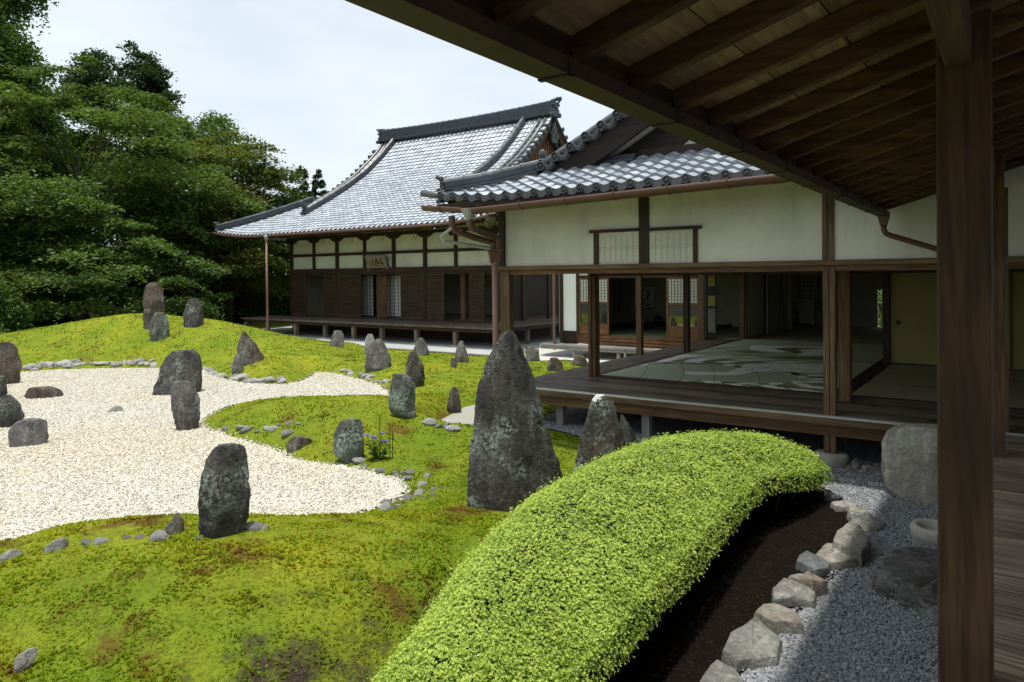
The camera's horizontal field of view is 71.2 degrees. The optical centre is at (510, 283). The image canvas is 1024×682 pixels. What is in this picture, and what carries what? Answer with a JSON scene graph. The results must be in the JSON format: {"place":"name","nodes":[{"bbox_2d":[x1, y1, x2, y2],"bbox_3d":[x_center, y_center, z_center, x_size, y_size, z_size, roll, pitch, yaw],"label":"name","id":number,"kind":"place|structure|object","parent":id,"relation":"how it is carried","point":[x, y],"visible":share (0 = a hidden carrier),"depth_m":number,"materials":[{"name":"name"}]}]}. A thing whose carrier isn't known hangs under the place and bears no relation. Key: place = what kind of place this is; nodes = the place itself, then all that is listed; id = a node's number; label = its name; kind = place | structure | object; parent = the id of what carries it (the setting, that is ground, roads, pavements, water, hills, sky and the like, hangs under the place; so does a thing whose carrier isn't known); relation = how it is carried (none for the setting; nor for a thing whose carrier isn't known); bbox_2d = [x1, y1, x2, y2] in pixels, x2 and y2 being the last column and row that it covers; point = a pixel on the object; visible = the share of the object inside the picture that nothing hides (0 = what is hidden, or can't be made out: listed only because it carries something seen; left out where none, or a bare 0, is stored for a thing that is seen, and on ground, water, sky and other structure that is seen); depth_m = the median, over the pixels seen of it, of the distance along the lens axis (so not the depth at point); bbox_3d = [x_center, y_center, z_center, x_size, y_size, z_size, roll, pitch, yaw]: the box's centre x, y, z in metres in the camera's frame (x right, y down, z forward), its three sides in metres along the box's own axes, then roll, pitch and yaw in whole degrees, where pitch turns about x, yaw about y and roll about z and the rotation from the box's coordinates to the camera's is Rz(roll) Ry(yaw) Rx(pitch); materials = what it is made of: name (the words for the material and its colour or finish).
{"place":"outdoors","nodes":[
{"label":"outdoors","id":0,"kind":"place"},
{"bbox_2d":[5,0,613,274],"label":"sky","id":1,"kind":"structure","parent":0,"point":[316,80],"materials":[{"name":"white"}]},
{"bbox_2d":[261,326,633,356],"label":"stone pavement","id":2,"kind":"structure","parent":0,"point":[471,347],"depth_m":26.45,"materials":[{"name":"stone"}]},
{"bbox_2d":[211,96,567,348],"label":"hall","id":3,"kind":"structure","parent":2,"relation":"on","point":[428,283],"depth_m":30.07,"materials":[{"name":"tile"}]},
{"bbox_2d":[365,255,387,269],"bbox_3d":[-5.495,-0.834,29.466,1.140,0.678,0.296,0,1,35],"label":"name plaque","id":4,"kind":"object","parent":3,"relation":"attached to","point":[376,261],"visible":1,"depth_m":29.42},
{"bbox_2d":[376,275,386,317],"bbox_3d":[-5.380,0.523,29.994,0.584,1.780,0.040,0,1,35],"label":"inner door","id":5,"kind":"structure","parent":3,"relation":"in","point":[381,280],"depth_m":29.97,"materials":[{"name":"brown wood"}]},
{"bbox_2d":[460,274,465,319],"bbox_3d":[-1.817,0.513,27.485,0.224,1.780,0.040,0,1,35],"label":"inner door","id":6,"kind":"structure","parent":3,"relation":"in","point":[462,276],"depth_m":27.46,"materials":[{"name":"brown wood"}]},
{"bbox_2d":[0,313,1023,681],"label":"moss ground","id":7,"kind":"structure","parent":0,"point":[206,665],"depth_m":4.71,"materials":[{"name":"plant"}]},
{"bbox_2d":[0,376,7,396],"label":"standing rock","id":8,"kind":"object","parent":7,"relation":"on","point":[3,387],"visible":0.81,"depth_m":14.93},
{"bbox_2d":[0,342,21,383],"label":"standing rock","id":9,"kind":"object","parent":7,"relation":"on","point":[10,365],"visible":0.89,"depth_m":16.89,"materials":[{"name":"stone"}]},
{"bbox_2d":[0,549,22,561],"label":"shore stone","id":10,"kind":"object","parent":7,"relation":"on","point":[10,554],"visible":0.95,"depth_m":4.86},
{"bbox_2d":[13,647,36,672],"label":"standing rock","id":11,"kind":"object","parent":7,"relation":"on","point":[25,659],"visible":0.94,"depth_m":3.73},
{"bbox_2d":[44,538,68,552],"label":"shore stone","id":12,"kind":"object","parent":7,"relation":"on","point":[57,544],"visible":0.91,"depth_m":4.96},
{"bbox_2d":[93,537,108,544],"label":"cobble","id":13,"kind":"object","parent":7,"relation":"on","point":[99,540],"visible":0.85,"depth_m":5.00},
{"bbox_2d":[0,280,225,329],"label":"hedge","id":14,"kind":"object","parent":7,"relation":"on","point":[67,319],"visible":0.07,"depth_m":35.78,"materials":[{"name":"green plant"}]},
{"bbox_2d":[142,282,164,329],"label":"standing rock","id":15,"kind":"object","parent":7,"relation":"on","point":[153,299],"visible":0.81,"depth_m":22.03,"materials":[{"name":"stone"}]},
{"bbox_2d":[148,530,168,540],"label":"cobble","id":16,"kind":"object","parent":7,"relation":"on","point":[157,535],"visible":0.74,"depth_m":4.97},
{"bbox_2d":[149,312,169,341],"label":"standing rock","id":17,"kind":"object","parent":7,"relation":"on","point":[159,328],"visible":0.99,"depth_m":21.29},
{"bbox_2d":[164,512,184,534],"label":"standing rock","id":18,"kind":"object","parent":7,"relation":"on","point":[175,524],"visible":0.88,"depth_m":5.09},
{"bbox_2d":[171,381,199,430],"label":"standing rock","id":19,"kind":"object","parent":7,"relation":"on","point":[185,403],"visible":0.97,"depth_m":11.52,"materials":[{"name":"stone"}]},
{"bbox_2d":[183,299,203,327],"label":"standing rock","id":20,"kind":"object","parent":7,"relation":"on","point":[193,316],"visible":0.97,"depth_m":22.25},
{"bbox_2d":[0,367,412,539],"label":"white gravel","id":21,"kind":"structure","parent":7,"relation":"on","point":[163,457],"depth_m":9.95,"materials":[{"name":"gravel"}]},
{"bbox_2d":[0,394,24,427],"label":"standing rock","id":22,"kind":"object","parent":21,"relation":"on","point":[11,413],"visible":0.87,"depth_m":11.91,"materials":[{"name":"stone"}]},
{"bbox_2d":[8,418,48,446],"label":"standing rock","id":23,"kind":"object","parent":21,"relation":"on","point":[28,432],"visible":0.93,"depth_m":10.52,"materials":[{"name":"stone"}]},
{"bbox_2d":[24,386,63,398],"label":"standing rock","id":24,"kind":"object","parent":21,"relation":"on","point":[41,392],"visible":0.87,"depth_m":14.78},
{"bbox_2d":[108,406,122,412],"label":"standing rock","id":25,"kind":"object","parent":21,"relation":"on","point":[116,408],"visible":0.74,"depth_m":13.16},
{"bbox_2d":[152,349,202,395],"bbox_3d":[-7.092,2.011,15.308,0.735,1.166,1.040,0,1,35],"label":"standing rock","id":26,"kind":"object","parent":21,"relation":"on","point":[180,365],"visible":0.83,"depth_m":15.22,"materials":[{"name":"stone"}]},
{"bbox_2d":[197,443,250,538],"bbox_3d":[-2.080,1.584,5.165,0.288,0.852,0.337,0,1,35],"label":"standing rock","id":27,"kind":"object","parent":7,"relation":"on","point":[223,504],"visible":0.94,"depth_m":5.10,"materials":[{"name":"stone"}]},
{"bbox_2d":[232,354,243,374],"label":"standing rock","id":28,"kind":"object","parent":7,"relation":"on","point":[237,366],"visible":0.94,"depth_m":17.58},
{"bbox_2d":[239,426,252,433],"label":"cobble","id":29,"kind":"object","parent":7,"relation":"on","point":[245,430],"visible":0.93,"depth_m":11.08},
{"bbox_2d":[237,331,263,365],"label":"standing rock","id":30,"kind":"object","parent":7,"relation":"on","point":[248,350],"visible":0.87,"depth_m":18.26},
{"bbox_2d":[245,521,263,530],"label":"cobble","id":31,"kind":"object","parent":7,"relation":"on","point":[253,526],"visible":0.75,"depth_m":5.20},
{"bbox_2d":[232,275,290,322],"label":"hedge","id":32,"kind":"object","parent":7,"relation":"on","point":[251,304],"visible":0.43,"depth_m":40.97,"materials":[{"name":"green plant"}]},
{"bbox_2d":[281,429,293,437],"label":"cobble","id":33,"kind":"object","parent":7,"relation":"on","point":[286,433],"visible":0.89,"depth_m":10.50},
{"bbox_2d":[286,436,312,453],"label":"standing rock","id":34,"kind":"object","parent":7,"relation":"on","point":[295,443],"visible":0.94,"depth_m":9.96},
{"bbox_2d":[330,330,343,346],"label":"standing rock","id":35,"kind":"object","parent":7,"relation":"on","point":[337,338],"visible":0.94,"depth_m":22.36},
{"bbox_2d":[333,418,363,463],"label":"standing rock","id":36,"kind":"object","parent":7,"relation":"on","point":[348,441],"visible":0.94,"depth_m":9.34,"materials":[{"name":"stone"}]},
{"bbox_2d":[352,457,365,463],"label":"cobble","id":37,"kind":"object","parent":7,"relation":"on","point":[358,460],"visible":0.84,"depth_m":9.28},
{"bbox_2d":[364,334,373,352],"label":"standing rock","id":38,"kind":"object","parent":7,"relation":"on","point":[369,339],"visible":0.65,"depth_m":21.65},
{"bbox_2d":[364,339,391,372],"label":"standing rock","id":39,"kind":"object","parent":7,"relation":"on","point":[378,357],"visible":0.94,"depth_m":17.52,"materials":[{"name":"stone"}]},
{"bbox_2d":[364,414,392,459],"bbox_3d":[-1.724,2.022,9.316,0.385,0.635,0.209,-1,1,-2],"label":"bellflower plant","id":40,"kind":"object","parent":7,"relation":"on","point":[373,452],"visible":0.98,"depth_m":9.33,"materials":[{"name":"green plant"}]},
{"bbox_2d":[379,501,390,510],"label":"cobble","id":41,"kind":"object","parent":7,"relation":"on","point":[385,505],"visible":0.53,"depth_m":7.15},
{"bbox_2d":[388,373,415,418],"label":"standing rock","id":42,"kind":"object","parent":7,"relation":"on","point":[402,398],"visible":0.95,"depth_m":10.82,"materials":[{"name":"stone"}]},
{"bbox_2d":[406,351,424,386],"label":"standing rock","id":43,"kind":"object","parent":7,"relation":"on","point":[415,369],"visible":0.84,"depth_m":15.08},
{"bbox_2d":[413,337,428,355],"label":"standing rock","id":44,"kind":"object","parent":7,"relation":"on","point":[420,348],"visible":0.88,"depth_m":20.97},
{"bbox_2d":[422,418,436,425],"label":"cobble","id":45,"kind":"object","parent":7,"relation":"on","point":[430,421],"visible":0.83,"depth_m":10.65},
{"bbox_2d":[387,348,488,355],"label":"stone kerb","id":46,"kind":"structure","parent":7,"relation":"on","point":[440,352],"depth_m":23.03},
{"bbox_2d":[445,425,460,431],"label":"cobble","id":47,"kind":"object","parent":7,"relation":"on","point":[452,428],"visible":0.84,"depth_m":10.43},
{"bbox_2d":[447,387,460,413],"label":"standing rock","id":48,"kind":"object","parent":7,"relation":"on","point":[454,404],"visible":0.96,"depth_m":12.48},
{"bbox_2d":[441,405,474,424],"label":"pale sand","id":49,"kind":"structure","parent":7,"relation":"on","point":[466,415],"depth_m":12.15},
{"bbox_2d":[455,341,468,361],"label":"standing rock","id":50,"kind":"object","parent":7,"relation":"on","point":[461,354],"visible":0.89,"depth_m":19.29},
{"bbox_2d":[467,329,562,511],"bbox_3d":[0.042,1.483,6.873,0.928,2.128,0.502,-1,1,-10],"label":"standing rock","id":51,"kind":"object","parent":7,"relation":"on","point":[513,459],"visible":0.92,"depth_m":6.77,"materials":[{"name":"stone"}]},
{"bbox_2d":[525,347,539,361],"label":"standing rock","id":52,"kind":"object","parent":7,"relation":"on","point":[532,354],"visible":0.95,"depth_m":19.76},
{"bbox_2d":[547,357,563,371],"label":"standing rock","id":53,"kind":"object","parent":7,"relation":"on","point":[555,364],"visible":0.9,"depth_m":17.45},
{"bbox_2d":[523,345,635,361],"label":"white sand","id":54,"kind":"structure","parent":7,"relation":"on","point":[548,354],"depth_m":21.54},
{"bbox_2d":[571,354,587,365],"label":"standing rock","id":55,"kind":"object","parent":7,"relation":"on","point":[579,360],"visible":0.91,"depth_m":18.65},
{"bbox_2d":[535,343,659,358],"bbox_3d":[2.841,1.988,20.131,5.040,0.430,0.330,0,1,35],"label":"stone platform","id":56,"kind":"object","parent":7,"relation":"on","point":[618,350],"visible":0.58,"depth_m":20.43,"materials":[{"name":"stone"}]},
{"bbox_2d":[572,394,626,474],"bbox_3d":[1.091,1.994,8.513,0.673,1.352,0.604,0,1,35],"label":"standing rock","id":57,"kind":"object","parent":7,"relation":"on","point":[602,432],"visible":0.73,"depth_m":8.43,"materials":[{"name":"stone"}]},
{"bbox_2d":[620,414,638,455],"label":"standing rock","id":58,"kind":"object","parent":7,"relation":"on","point":[629,434],"visible":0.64,"depth_m":9.31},
{"bbox_2d":[420,110,1023,467],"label":"garden pavilion","id":59,"kind":"structure","parent":7,"relation":"on","point":[615,193],"depth_m":10.23,"materials":[{"name":"tile"}]},
{"bbox_2d":[485,212,498,227],"bbox_3d":[-0.249,-1.006,11.001,0.198,0.301,0.380,0,1,35],"label":"round lamp","id":60,"kind":"object","parent":59,"relation":"attached to","point":[490,220],"visible":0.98,"depth_m":10.86,"materials":[{"name":"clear glass"}]},
{"bbox_2d":[708,275,716,332],"bbox_3d":[5.877,0.544,20.902,0.298,1.760,0.036,0,1,35],"label":"chequered door","id":61,"kind":"structure","parent":59,"relation":"in","point":[712,283],"depth_m":20.87,"materials":[{"name":"paper"}]},
{"bbox_2d":[745,274,764,337],"bbox_3d":[6.662,0.571,19.475,0.050,1.760,1.700,0,1,35],"label":"sliding door","id":62,"kind":"structure","parent":59,"relation":"in","point":[754,284],"depth_m":19.46,"materials":[{"name":"black paint"}]},
{"bbox_2d":[766,274,780,332],"bbox_3d":[7.727,0.546,20.987,0.050,1.760,1.400,0,1,35],"label":"sliding door","id":63,"kind":"structure","parent":59,"relation":"in","point":[773,281],"depth_m":20.92,"materials":[{"name":"black paint"}]},
{"bbox_2d":[781,274,799,329],"bbox_3d":[8.849,0.520,22.582,0.050,1.760,2.100,0,1,35],"label":"sliding door","id":64,"kind":"structure","parent":59,"relation":"in","point":[795,277],"depth_m":22.12,"materials":[{"name":"black paint"}]},
{"bbox_2d":[792,301,810,327],"bbox_3d":[8.950,0.800,22.331,0.720,1.152,0.300,0,1,35],"label":"flower vase","id":65,"kind":"object","parent":59,"relation":"on","point":[797,321],"visible":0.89,"depth_m":22.29,"materials":[{"name":"black metal"}]},
{"bbox_2d":[796,297,814,325],"bbox_3d":[9.301,0.902,23.065,0.988,0.920,0.040,0,1,35],"label":"folding screen","id":66,"kind":"object","parent":59,"relation":"on","point":[806,314],"visible":0.57,"depth_m":22.92,"materials":[{"name":"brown wood"}]},
{"bbox_2d":[800,274,818,308],"bbox_3d":[9.703,0.237,23.688,0.978,1.190,0.034,0,1,35],"label":"back window","id":67,"kind":"structure","parent":59,"relation":"in","point":[809,283],"depth_m":23.57,"materials":[{"name":"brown wood"}]},
{"bbox_2d":[889,272,1023,370],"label":"sliding door","id":68,"kind":"structure","parent":59,"relation":"in","point":[912,296],"depth_m":12.90,"materials":[{"name":"yellow paper"}]},
{"bbox_2d":[700,659,743,681],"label":"edging stone","id":69,"kind":"object","parent":7,"relation":"on","point":[718,671],"visible":1,"depth_m":3.99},
{"bbox_2d":[598,489,848,681],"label":"soil bed","id":70,"kind":"object","parent":7,"relation":"on","point":[750,567],"visible":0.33,"depth_m":5.24,"materials":[{"name":"soil"}]},
{"bbox_2d":[363,428,834,681],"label":"azalea bush","id":71,"kind":"object","parent":70,"relation":"on","point":[583,577],"visible":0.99,"depth_m":4.20,"materials":[{"name":"green plant"}]},
{"bbox_2d":[721,617,782,670],"bbox_3d":[1.502,2.244,4.370,0.329,0.200,0.632,0,1,35],"label":"edging stone","id":72,"kind":"object","parent":7,"relation":"on","point":[754,643],"visible":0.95,"depth_m":4.27,"materials":[{"name":"stone"}]},
{"bbox_2d":[753,603,804,635],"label":"edging stone","id":73,"kind":"object","parent":7,"relation":"on","point":[776,618],"visible":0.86,"depth_m":4.60,"materials":[{"name":"stone"}]},
{"bbox_2d":[772,578,816,608],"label":"edging stone","id":74,"kind":"object","parent":7,"relation":"on","point":[786,592],"visible":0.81,"depth_m":4.97,"materials":[{"name":"stone"}]},
{"bbox_2d":[788,570,827,597],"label":"edging stone","id":75,"kind":"object","parent":7,"relation":"on","point":[815,583],"visible":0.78,"depth_m":5.11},
{"bbox_2d":[795,551,830,576],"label":"edging stone","id":76,"kind":"object","parent":7,"relation":"on","point":[814,564],"visible":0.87,"depth_m":5.51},
{"bbox_2d":[820,491,839,500],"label":"edging stone","id":77,"kind":"object","parent":7,"relation":"on","point":[827,496],"visible":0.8,"depth_m":7.26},
{"bbox_2d":[816,543,857,570],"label":"edging stone","id":78,"kind":"object","parent":7,"relation":"on","point":[835,558],"visible":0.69,"depth_m":5.59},
{"bbox_2d":[830,500,857,511],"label":"edging stone","id":79,"kind":"object","parent":7,"relation":"on","point":[840,506],"visible":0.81,"depth_m":6.94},
{"bbox_2d":[832,521,870,567],"bbox_3d":[2.856,2.179,5.932,0.283,0.275,0.729,0,1,35],"label":"edging stone","id":80,"kind":"object","parent":7,"relation":"on","point":[851,538],"visible":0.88,"depth_m":5.75,"materials":[{"name":"stone"}]},
{"bbox_2d":[843,457,860,470],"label":"edging stone","id":81,"kind":"object","parent":7,"relation":"on","point":[854,464],"visible":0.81,"depth_m":8.41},
{"bbox_2d":[847,506,869,512],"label":"edging stone","id":82,"kind":"object","parent":7,"relation":"on","point":[856,508],"visible":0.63,"depth_m":6.81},
{"bbox_2d":[846,511,885,532],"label":"edging stone","id":83,"kind":"object","parent":7,"relation":"on","point":[867,522],"visible":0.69,"depth_m":6.50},
{"bbox_2d":[861,465,879,471],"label":"edging stone","id":84,"kind":"object","parent":7,"relation":"on","point":[867,468],"visible":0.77,"depth_m":8.29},
{"bbox_2d":[552,274,792,349],"bbox_3d":[4.587,-0.076,21.825,6.573,3.992,5.647,0,1,35],"label":"tea room","id":85,"kind":"object","parent":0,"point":[617,305],"visible":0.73,"depth_m":21.11,"materials":[{"name":"white paint"}]},
{"bbox_2d":[579,278,609,334],"bbox_3d":[2.416,0.651,20.680,0.971,1.641,0.040,0,1,35],"label":"glazed door","id":86,"kind":"structure","parent":85,"relation":"in","point":[583,282],"depth_m":20.57,"materials":[{"name":"orange wood"}]},
{"bbox_2d":[612,278,620,310],"bbox_3d":[3.525,0.371,24.076,0.382,1.122,0.034,0,1,35],"label":"inner window","id":87,"kind":"structure","parent":85,"relation":"in","point":[616,281],"depth_m":24.04,"materials":[{"name":"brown wood"}]},
{"bbox_2d":[643,280,654,308],"bbox_3d":[4.786,0.344,24.823,0.488,1.057,0.043,0,1,35],"label":"hanging scroll","id":88,"kind":"object","parent":85,"relation":"hanging from","point":[648,297],"visible":0.98,"depth_m":24.82,"materials":[{"name":"paper"}]},
{"bbox_2d":[644,315,665,325],"bbox_3d":[4.735,1.171,23.116,0.700,0.320,0.400,0,1,35],"label":"round jar","id":89,"kind":"object","parent":85,"relation":"on","point":[658,319],"visible":0.99,"depth_m":22.97,"materials":[{"name":"ceramic"}]},
{"bbox_2d":[666,277,698,338],"bbox_3d":[4.607,0.645,19.137,0.907,1.641,0.040,0,1,35],"label":"glazed door","id":90,"kind":"structure","parent":85,"relation":"in","point":[674,286],"depth_m":19.19,"materials":[{"name":"orange wood"}]},
{"bbox_2d":[543,407,937,681],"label":"grey gravel","id":91,"kind":"structure","parent":0,"point":[865,450],"depth_m":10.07,"materials":[{"name":"gravel"}]},
{"bbox_2d":[345,0,1023,681],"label":"roofed corridor","id":92,"kind":"object","parent":91,"relation":"on","point":[877,108],"visible":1,"depth_m":2.92,"materials":[{"name":"brown wood"}]},
{"bbox_2d":[872,546,937,625],"bbox_3d":[3.077,2.191,5.210,0.727,0.260,1.332,0,1,35],"label":"stepping stone","id":93,"kind":"object","parent":91,"relation":"on","point":[907,577],"visible":0.39,"depth_m":5.10,"materials":[{"name":"stone"}]},
{"bbox_2d":[910,518,937,545],"bbox_3d":[3.671,2.159,6.172,0.400,0.155,0.400,0,1,35],"label":"stone ring","id":94,"kind":"object","parent":91,"relation":"on","point":[923,530],"visible":0.56,"depth_m":6.14,"materials":[{"name":"stone"}]},
{"bbox_2d":[881,419,937,504],"bbox_3d":[4.355,1.884,7.371,0.976,0.872,0.674,0,1,35],"label":"granite boulder","id":95,"kind":"object","parent":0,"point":[909,461],"visible":0.52,"depth_m":7.27,"materials":[{"name":"stone"}]},
{"label":"ground","id":96,"kind":"structure","parent":0,"visible":0},
{"bbox_2d":[0,277,36,333],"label":"broadleaf shrub","id":97,"kind":"object","parent":96,"relation":"on","point":[11,310],"visible":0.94,"depth_m":24.32,"materials":[{"name":"green plant"}]},
{"bbox_2d":[0,0,76,267],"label":"broadleaf tree","id":98,"kind":"object","parent":96,"relation":"on","point":[17,52],"visible":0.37,"depth_m":36.54,"materials":[{"name":"green plant"}]},
{"bbox_2d":[0,134,168,332],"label":"maple tree","id":99,"kind":"object","parent":96,"relation":"on","point":[16,146],"visible":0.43,"depth_m":29.82,"materials":[{"name":"green plant"}]},
{"bbox_2d":[0,201,230,323],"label":"maple tree","id":100,"kind":"object","parent":96,"relation":"on","point":[25,277],"visible":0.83,"depth_m":28.33,"materials":[{"name":"green plant"}]},
{"bbox_2d":[53,40,211,244],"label":"dark conifer","id":101,"kind":"object","parent":96,"relation":"on","point":[148,71],"visible":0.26,"depth_m":44.19,"materials":[{"name":"green plant"}]},
{"bbox_2d":[0,55,273,321],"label":"maple tree","id":102,"kind":"object","parent":96,"relation":"on","point":[141,178],"visible":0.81,"depth_m":32.51,"materials":[{"name":"green plant"}]},
{"bbox_2d":[91,202,289,314],"bbox_3d":[-15.152,-0.766,35.700,10.334,6.669,9.322,-1,1,-15],"label":"maple tree","id":103,"kind":"object","parent":96,"relation":"on","point":[240,269],"visible":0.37,"depth_m":34.77,"materials":[{"name":"green plant"}]},
{"bbox_2d":[110,109,272,260],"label":"broadleaf tree","id":104,"kind":"object","parent":96,"relation":"on","point":[210,125],"visible":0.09,"depth_m":48.34,"materials":[{"name":"green plant"}]},
{"bbox_2d":[94,130,308,322],"bbox_3d":[-15.534,-2.915,38.952,13.105,10.938,12.275,0,1,35],"label":"maple tree","id":105,"kind":"object","parent":96,"relation":"on","point":[246,154],"visible":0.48,"depth_m":37.21,"materials":[{"name":"green plant"}]},
{"bbox_2d":[165,166,316,296],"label":"maple tree","id":106,"kind":"object","parent":96,"relation":"on","point":[252,262],"visible":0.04,"depth_m":41.18,"materials":[{"name":"green plant"}]},
{"bbox_2d":[178,163,316,275],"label":"maple tree","id":107,"kind":"object","parent":96,"relation":"on","point":[283,201],"visible":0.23,"depth_m":40.52,"materials":[{"name":"green plant"}]},
{"bbox_2d":[289,165,311,198],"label":"cypress tree","id":108,"kind":"object","parent":96,"relation":"on","point":[306,176],"visible":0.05,"depth_m":74.66,"materials":[{"name":"green plant"}]},
{"bbox_2d":[307,168,326,197],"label":"cypress tree","id":109,"kind":"object","parent":96,"relation":"on","point":[316,183],"visible":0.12,"depth_m":75.03,"materials":[{"name":"green plant"}]},
{"bbox_2d":[878,290,881,326],"bbox_3d":[14.612,0.420,27.699,4.588,3.796,5.002,-1,1,-30],"label":"garden shrub","id":110,"kind":"object","parent":96,"relation":"on","point":[880,306],"visible":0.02,"depth_m":27.09,"materials":[{"name":"green plant"}]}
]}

